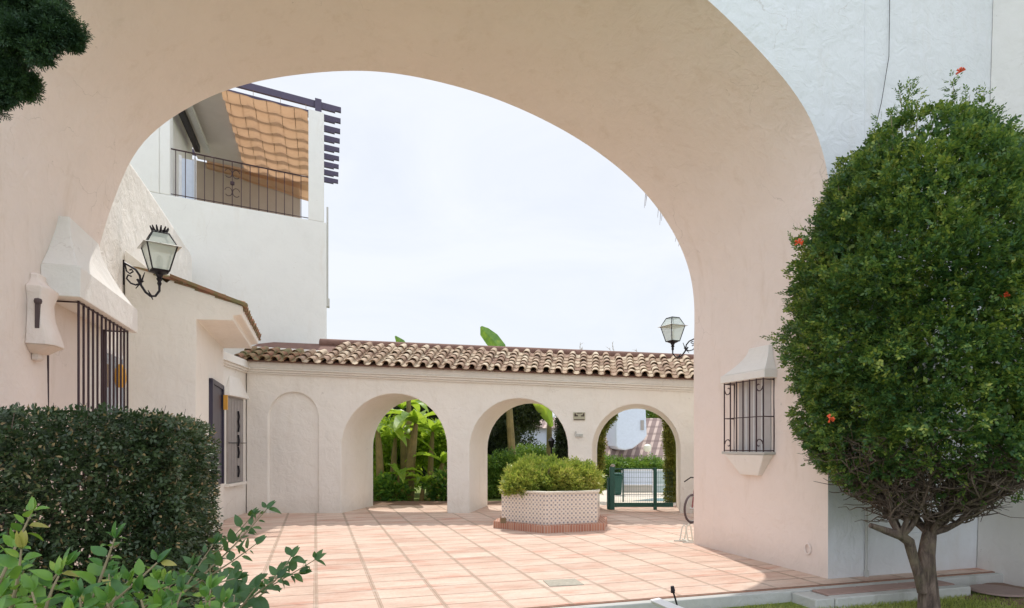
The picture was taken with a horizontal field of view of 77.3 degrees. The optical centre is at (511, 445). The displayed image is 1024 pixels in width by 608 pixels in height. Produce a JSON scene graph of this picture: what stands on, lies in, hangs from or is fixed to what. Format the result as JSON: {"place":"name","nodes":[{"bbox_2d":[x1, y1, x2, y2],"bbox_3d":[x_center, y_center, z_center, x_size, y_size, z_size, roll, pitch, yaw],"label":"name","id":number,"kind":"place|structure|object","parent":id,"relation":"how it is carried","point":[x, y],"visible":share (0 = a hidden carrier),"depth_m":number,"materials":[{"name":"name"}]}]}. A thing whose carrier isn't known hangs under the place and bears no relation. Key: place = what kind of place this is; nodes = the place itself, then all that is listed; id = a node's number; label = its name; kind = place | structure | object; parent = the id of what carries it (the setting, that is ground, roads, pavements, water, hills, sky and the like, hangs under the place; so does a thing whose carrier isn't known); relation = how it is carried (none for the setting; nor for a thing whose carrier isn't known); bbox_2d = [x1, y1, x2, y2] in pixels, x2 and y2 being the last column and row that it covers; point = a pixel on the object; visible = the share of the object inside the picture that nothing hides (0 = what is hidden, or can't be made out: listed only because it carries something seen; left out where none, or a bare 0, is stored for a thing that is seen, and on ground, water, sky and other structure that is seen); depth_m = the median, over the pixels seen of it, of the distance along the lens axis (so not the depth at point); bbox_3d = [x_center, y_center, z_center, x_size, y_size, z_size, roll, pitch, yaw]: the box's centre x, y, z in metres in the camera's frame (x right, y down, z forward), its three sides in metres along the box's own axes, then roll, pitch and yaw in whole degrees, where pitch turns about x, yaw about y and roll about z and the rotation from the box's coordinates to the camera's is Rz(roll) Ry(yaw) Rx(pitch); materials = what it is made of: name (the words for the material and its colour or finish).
{"place":"outdoors","nodes":[
{"label":"outdoors","id":0,"kind":"place"},
{"bbox_2d":[130,83,340,345],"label":"apartment building","id":1,"kind":"structure","parent":0,"point":[247,234],"depth_m":15.66,"materials":[{"name":"paint"}]},
{"bbox_2d":[179,155,196,199],"bbox_3d":[-7.711,-6.210,15.217,0.385,1.280,0.097,0,0,-30],"label":"terrace door","id":2,"kind":"structure","parent":1,"relation":"in","point":[191,165],"depth_m":15.22,"materials":[{"name":"white paint"}]},
{"bbox_2d":[192,71,693,416],"label":"sky","id":3,"kind":"structure","parent":0,"point":[454,211],"materials":[{"name":"white"}]},
{"bbox_2d":[414,482,501,500],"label":"lawn","id":4,"kind":"structure","parent":0,"point":[417,496],"depth_m":18.77,"materials":[{"name":"plant"}]},
{"bbox_2d":[374,406,405,457],"bbox_3d":[-6.293,-0.509,26.974,4.724,4.632,3.363,0,0,0],"label":"garden tree","id":5,"kind":"object","parent":4,"relation":"on","point":[391,416],"depth_m":26.36,"materials":[{"name":"green plant"}]},
{"bbox_2d":[375,422,406,499],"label":"banana plant","id":6,"kind":"object","parent":4,"relation":"on","point":[400,434],"visible":0.47,"depth_m":17.11,"materials":[{"name":"green plant"}]},
{"bbox_2d":[373,463,423,500],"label":"banana plant","id":7,"kind":"object","parent":4,"relation":"on","point":[401,473],"visible":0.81,"depth_m":17.08,"materials":[{"name":"green plant"}]},
{"bbox_2d":[395,336,414,496],"bbox_3d":[-3.112,-0.844,18.639,0.566,4.692,0.222,0,0,13],"label":"banana plant","id":8,"kind":"object","parent":4,"relation":"on","point":[408,403],"visible":0.18,"depth_m":18.56,"materials":[{"name":"green plant"}]},
{"bbox_2d":[374,421,436,491],"bbox_3d":[-3.354,0.383,18.305,1.864,2.343,2.017,0,0,38],"label":"banana plant","id":9,"kind":"object","parent":4,"relation":"on","point":[407,429],"visible":0.55,"depth_m":18.32,"materials":[{"name":"green plant"}]},
{"bbox_2d":[382,409,435,500],"bbox_3d":[-2.706,0.250,17.438,2.005,2.622,2.308,0,0,-16],"label":"banana plant","id":10,"kind":"object","parent":4,"relation":"on","point":[414,416],"visible":0.84,"depth_m":17.49,"materials":[{"name":"green plant"}]},
{"bbox_2d":[373,411,446,492],"bbox_3d":[-3.093,0.335,20.268,3.447,2.917,2.161,0,0,0],"label":"garden shrub","id":11,"kind":"object","parent":4,"relation":"on","point":[440,444],"visible":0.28,"depth_m":19.66,"materials":[{"name":"green plant"}]},
{"bbox_2d":[397,399,428,468],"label":"banana plant","id":12,"kind":"object","parent":4,"relation":"on","point":[416,403],"visible":0.35,"depth_m":19.40,"materials":[{"name":"green plant"}]},
{"bbox_2d":[385,405,446,482],"bbox_3d":[-3.493,-0.505,26.943,4.596,4.626,3.178,0,0,-21],"label":"garden tree","id":13,"kind":"object","parent":4,"relation":"on","point":[430,417],"visible":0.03,"depth_m":26.09,"materials":[{"name":"green plant"}]},
{"bbox_2d":[404,419,443,496],"bbox_3d":[-2.371,0.288,18.741,2.296,2.532,1.428,0,0,38],"label":"banana plant","id":14,"kind":"object","parent":4,"relation":"on","point":[435,425],"visible":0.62,"depth_m":18.82,"materials":[{"name":"green plant"}]},
{"bbox_2d":[405,451,446,470],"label":"banana plant","id":15,"kind":"object","parent":4,"relation":"on","point":[442,458],"visible":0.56,"depth_m":17.61,"materials":[{"name":"green plant"}]},
{"bbox_2d":[373,501,501,504],"bbox_3d":[-1.500,1.487,16.550,5.400,0.089,1.200,0,0,0],"label":"flower bed","id":16,"kind":"object","parent":4,"relation":"on","point":[422,502],"visible":0.38,"depth_m":16.30,"materials":[{"name":"soil"}]},
{"bbox_2d":[373,466,446,500],"bbox_3d":[-2.550,1.120,17.091,2.862,1.358,1.196,0,0,-9],"label":"shrub","id":17,"kind":"object","parent":16,"relation":"on","point":[435,491],"visible":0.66,"depth_m":16.87,"materials":[{"name":"green plant"}]},
{"bbox_2d":[405,473,433,500],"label":"banana plant","id":18,"kind":"object","parent":16,"relation":"on","point":[418,478],"visible":0.81,"depth_m":17.01,"materials":[{"name":"green plant"}]},
{"bbox_2d":[487,446,522,498],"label":"garden shrub","id":19,"kind":"object","parent":4,"relation":"on","point":[496,463],"visible":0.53,"depth_m":18.29,"materials":[{"name":"green plant"}]},
{"bbox_2d":[487,403,543,458],"bbox_3d":[-0.120,-0.124,20.169,2.660,3.287,1.985,0,0,-29],"label":"dark tree","id":20,"kind":"object","parent":4,"relation":"on","point":[525,416],"visible":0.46,"depth_m":19.65,"materials":[{"name":"green plant"}]},
{"bbox_2d":[480,326,552,453],"bbox_3d":[0.246,-1.020,19.209,2.371,5.056,0.525,0,0,-20],"label":"banana plant","id":21,"kind":"object","parent":4,"relation":"on","point":[490,337],"visible":0.35,"depth_m":19.03,"materials":[{"name":"green plant"}]},
{"bbox_2d":[515,425,543,449],"bbox_3d":[-0.985,-0.533,32.951,5.377,4.674,3.210,0,0,0],"label":"garden tree","id":22,"kind":"object","parent":4,"relation":"on","point":[523,441],"visible":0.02,"depth_m":32.83,"materials":[{"name":"green plant"}]},
{"bbox_2d":[520,417,556,446],"bbox_3d":[1.395,-0.080,38.850,4.290,3.160,6.300,0,0,0],"label":"villa","id":23,"kind":"object","parent":4,"relation":"on","point":[541,436],"visible":0.07,"depth_m":36.00,"materials":[{"name":"white paint"}]},
{"bbox_2d":[546,424,551,456],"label":"banana plant","id":24,"kind":"object","parent":4,"relation":"on","point":[549,436],"visible":0.02,"depth_m":21.92,"materials":[{"name":"plant"}]},
{"bbox_2d":[548,437,554,453],"bbox_3d":[1.295,0.605,21.000,0.222,1.790,0.222,0,0,-22],"label":"garden lamp","id":25,"kind":"object","parent":4,"relation":"on","point":[551,440],"visible":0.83,"depth_m":20.94,"materials":[{"name":"black metal"}]},
{"bbox_2d":[62,505,990,607],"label":"patio floor","id":26,"kind":"structure","parent":0,"point":[406,556],"depth_m":8.19,"materials":[{"name":"tile"}]},
{"bbox_2d":[122,163,191,540],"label":"boundary wall","id":27,"kind":"structure","parent":26,"relation":"on","point":[142,211],"depth_m":10.01,"materials":[{"name":"paint"}]},
{"bbox_2d":[125,250,260,534],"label":"side house","id":28,"kind":"structure","parent":26,"relation":"on","point":[184,336],"depth_m":9.31,"materials":[{"name":"paint"}]},
{"bbox_2d":[209,378,227,484],"bbox_3d":[-5.097,-0.200,11.146,0.130,1.800,1.400,0,0,-17],"label":"window","id":29,"kind":"structure","parent":28,"relation":"in","point":[218,402],"depth_m":11.29,"materials":[{"name":"brown"}]},
{"bbox_2d":[223,339,693,519],"bbox_3d":[-0.530,-0.530,13.820,12.140,4.060,4.501,0,0,0],"label":"arcade","id":30,"kind":"object","parent":26,"relation":"on","point":[302,421],"visible":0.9,"depth_m":14.17,"materials":[{"name":"paint"}]},
{"bbox_2d":[573,412,584,419],"bbox_3d":[1.488,-0.644,14.158,0.260,0.177,0.024,0,0,0],"label":"tile plaque","id":31,"kind":"object","parent":30,"relation":"attached to","point":[578,415],"visible":1,"depth_m":14.15,"materials":[{"name":"beige ceramic"}]},
{"bbox_2d":[493,488,606,533],"bbox_3d":[0.750,1.150,12.000,2.180,0.700,2.285,0,0,0],"label":"planter","id":32,"kind":"object","parent":26,"relation":"on","point":[545,512],"visible":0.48,"depth_m":11.20,"materials":[{"name":"tile"}]},
{"bbox_2d":[497,451,606,497],"bbox_3d":[0.749,0.553,12.022,2.097,0.920,1.760,0,0,0],"label":"planter shrub","id":33,"kind":"object","parent":32,"relation":"in","point":[534,472],"visible":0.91,"depth_m":11.51,"materials":[{"name":"green plant"}]},
{"bbox_2d":[543,579,583,586],"bbox_3d":[0.551,1.496,6.979,0.385,0.008,0.309,0,0,-13],"label":"drain cover","id":34,"kind":"object","parent":26,"relation":"on","point":[562,582],"visible":1,"depth_m":6.96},
{"bbox_2d":[607,464,672,509],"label":"garden gate","id":35,"kind":"structure","parent":26,"relation":"on","point":[611,503],"depth_m":14.93,"materials":[{"name":"green metal"}]},
{"bbox_2d":[650,598,682,607],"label":"step cheek","id":36,"kind":"object","parent":26,"relation":"on","point":[660,602],"visible":1,"depth_m":5.66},
{"bbox_2d":[674,523,693,542],"bbox_3d":[2.696,1.365,10.004,0.331,0.272,0.392,0,0,0],"label":"bicycle rack","id":37,"kind":"object","parent":26,"relation":"on","point":[685,535],"visible":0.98,"depth_m":9.99,"materials":[{"name":"silver metal"}]},
{"bbox_2d":[684,477,693,522],"bbox_3d":[3.804,1.057,12.538,1.393,0.887,0.481,0,0,-31],"label":"bicycle","id":38,"kind":"object","parent":26,"relation":"on","point":[691,508],"visible":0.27,"depth_m":12.23,"materials":[{"name":"rubber"}]},
{"bbox_2d":[528,571,994,607],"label":"patio edge","id":39,"kind":"object","parent":26,"relation":"on","point":[592,603],"visible":0.33,"depth_m":6.59,"materials":[{"name":"tile"}]},
{"bbox_2d":[597,414,617,472],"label":"climbing ivy","id":40,"kind":"object","parent":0,"point":[601,448],"visible":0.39,"depth_m":17.39,"materials":[{"name":"green plant"}]},
{"bbox_2d":[600,489,675,504],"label":"path","id":41,"kind":"structure","parent":0,"point":[603,498],"depth_m":18.52,"materials":[{"name":"beige concrete"}]},
{"bbox_2d":[553,415,567,461],"bbox_3d":[1.773,-0.015,21.012,0.963,3.029,0.995,0,0,-44],"label":"dark tree","id":42,"kind":"object","parent":41,"relation":"on","point":[560,445],"visible":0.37,"depth_m":20.82,"materials":[{"name":"green plant"}]},
{"bbox_2d":[615,473,621,494],"bbox_3d":[3.217,1.170,19.550,0.292,0.660,0.460,0,0,0],"label":"waste bin","id":43,"kind":"object","parent":41,"relation":"on","point":[617,484],"visible":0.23,"depth_m":19.37,"materials":[{"name":"green plastic"}]},
{"bbox_2d":[602,409,665,461],"bbox_3d":[5.906,-0.299,30.380,6.188,3.198,7.240,0,0,0],"label":"villa","id":44,"kind":"object","parent":41,"relation":"on","point":[631,433],"visible":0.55,"depth_m":27.46,"materials":[{"name":"white paint"}]},
{"bbox_2d":[624,469,665,492],"bbox_3d":[4.092,1.114,19.820,1.386,0.742,0.080,0,0,0],"label":"glazed screen","id":45,"kind":"object","parent":41,"relation":"on","point":[634,481],"visible":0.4,"depth_m":19.80,"materials":[{"name":"glass"}]},
{"bbox_2d":[644,444,650,453],"bbox_3d":[5.292,0.722,25.000,0.300,1.556,0.300,0,0,0],"label":"garden lamp","id":46,"kind":"object","parent":41,"relation":"on","point":[647,447],"visible":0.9,"depth_m":24.90,"materials":[{"name":"glass"}]},
{"bbox_2d":[646,410,657,417],"bbox_3d":[6.654,-0.813,36.074,6.228,4.625,2.755,0,0,0],"label":"garden tree","id":47,"kind":"object","parent":41,"relation":"on","point":[649,414],"visible":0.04,"depth_m":35.71,"materials":[{"name":"green plant"}]},
{"bbox_2d":[634,498,666,500],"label":"pool water","id":48,"kind":"structure","parent":0,"point":[660,499],"depth_m":17.77,"materials":[{"name":"teal liquid"}]},
{"bbox_2d":[527,585,1023,607],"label":"ground","id":49,"kind":"structure","parent":0,"point":[958,605],"depth_m":6.49,"materials":[{"name":"green plant"}]},
{"bbox_2d":[0,0,93,122],"bbox_3d":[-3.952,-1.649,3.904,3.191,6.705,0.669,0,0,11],"label":"conifer tree","id":50,"kind":"object","parent":49,"relation":"on","point":[41,34],"visible":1,"depth_m":3.52,"materials":[{"name":"green plant"}]},
{"bbox_2d":[0,401,225,607],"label":"hedge","id":51,"kind":"object","parent":49,"relation":"on","point":[172,472],"visible":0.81,"depth_m":4.12,"materials":[{"name":"green plant"}]},
{"bbox_2d":[0,497,238,607],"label":"leafy shrub","id":52,"kind":"object","parent":49,"relation":"on","point":[92,595],"visible":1,"depth_m":1.77,"materials":[{"name":"green plant"}]},
{"bbox_2d":[157,500,325,607],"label":"leafy sprigs","id":53,"kind":"object","parent":52,"relation":"attached to","point":[243,592],"visible":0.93,"depth_m":2.80,"materials":[{"name":"green plant"}]},
{"bbox_2d":[0,0,1023,588],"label":"archway building","id":54,"kind":"structure","parent":49,"relation":"on","point":[722,134],"depth_m":7.53,"materials":[{"name":"paint"}]},
{"bbox_2d":[25,273,64,361],"bbox_3d":[-4.337,-1.185,5.971,0.208,0.803,0.397,0,0,-17],"label":"wall sconce","id":55,"kind":"object","parent":54,"relation":"attached to","point":[42,337],"depth_m":5.84,"materials":[{"name":"paint"}]},
{"bbox_2d":[107,349,125,480],"bbox_3d":[-5.106,-0.354,8.329,0.180,1.708,0.840,0,0,-17],"label":"window","id":56,"kind":"structure","parent":54,"relation":"in","point":[107,349],"depth_m":8.24,"materials":[{"name":"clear glass"}]},
{"bbox_2d":[123,224,181,299],"bbox_3d":[-4.929,-2.503,8.765,0.649,1.010,0.470,0,0,-40],"label":"wall lantern","id":57,"kind":"object","parent":54,"relation":"attached to","point":[160,248],"depth_m":8.73,"materials":[{"name":"black metal"}]},
{"bbox_2d":[515,442,555,457],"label":"garden hedge","id":58,"kind":"object","parent":49,"relation":"on","point":[538,450],"visible":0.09,"depth_m":22.76,"materials":[{"name":"green plant"}]},
{"bbox_2d":[602,453,663,488],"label":"garden hedge","id":59,"kind":"object","parent":49,"relation":"on","point":[650,461],"visible":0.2,"depth_m":22.18,"materials":[{"name":"green plant"}]},
{"bbox_2d":[656,414,675,502],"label":"climbing ivy","id":60,"kind":"object","parent":49,"relation":"on","point":[669,445],"visible":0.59,"depth_m":16.89,"materials":[{"name":"green plant"}]},
{"bbox_2d":[671,586,677,604],"bbox_3d":[1.499,1.399,5.900,0.075,0.206,0.040,0,0,0],"label":"garden spike","id":61,"kind":"object","parent":49,"relation":"on","point":[672,589],"visible":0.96,"depth_m":5.89,"materials":[{"name":"black metal"}]},
{"bbox_2d":[555,573,1002,607],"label":"kerb","id":62,"kind":"structure","parent":49,"relation":"on","point":[746,598],"depth_m":6.52,"materials":[{"name":"concrete"}]},
{"bbox_2d":[792,580,970,607],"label":"raised edging","id":63,"kind":"object","parent":49,"relation":"on","point":[848,597],"visible":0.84,"depth_m":6.60,"materials":[{"name":"concrete"}]},
{"bbox_2d":[965,582,1023,607],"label":"earth","id":64,"kind":"structure","parent":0,"point":[1019,603],"depth_m":6.74,"materials":[{"name":"soil"}]},
{"bbox_2d":[759,67,1023,607],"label":"tree","id":65,"kind":"object","parent":64,"relation":"on","point":[879,180],"visible":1,"depth_m":5.75,"materials":[{"name":"green plant"}]},
{"bbox_2d":[970,584,1023,596],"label":"manhole cover","id":66,"kind":"object","parent":64,"relation":"on","point":[1000,590],"visible":0.93,"depth_m":6.90,"materials":[{"name":"grey concrete"}]},
{"bbox_3d":[5.900,-1.000,13.110,4.200,5.000,0.260,0,0,0],"label":"garden wall","id":67,"kind":"object","parent":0,"visible":0},
{"bbox_2d":[658,316,693,359],"bbox_3d":[3.405,-2.187,13.149,0.688,0.862,0.445,0,0,-25],"label":"wall lantern","id":68,"kind":"object","parent":67,"relation":"attached to","point":[672,328],"depth_m":13.02,"materials":[{"name":"white glass"}]}
]}

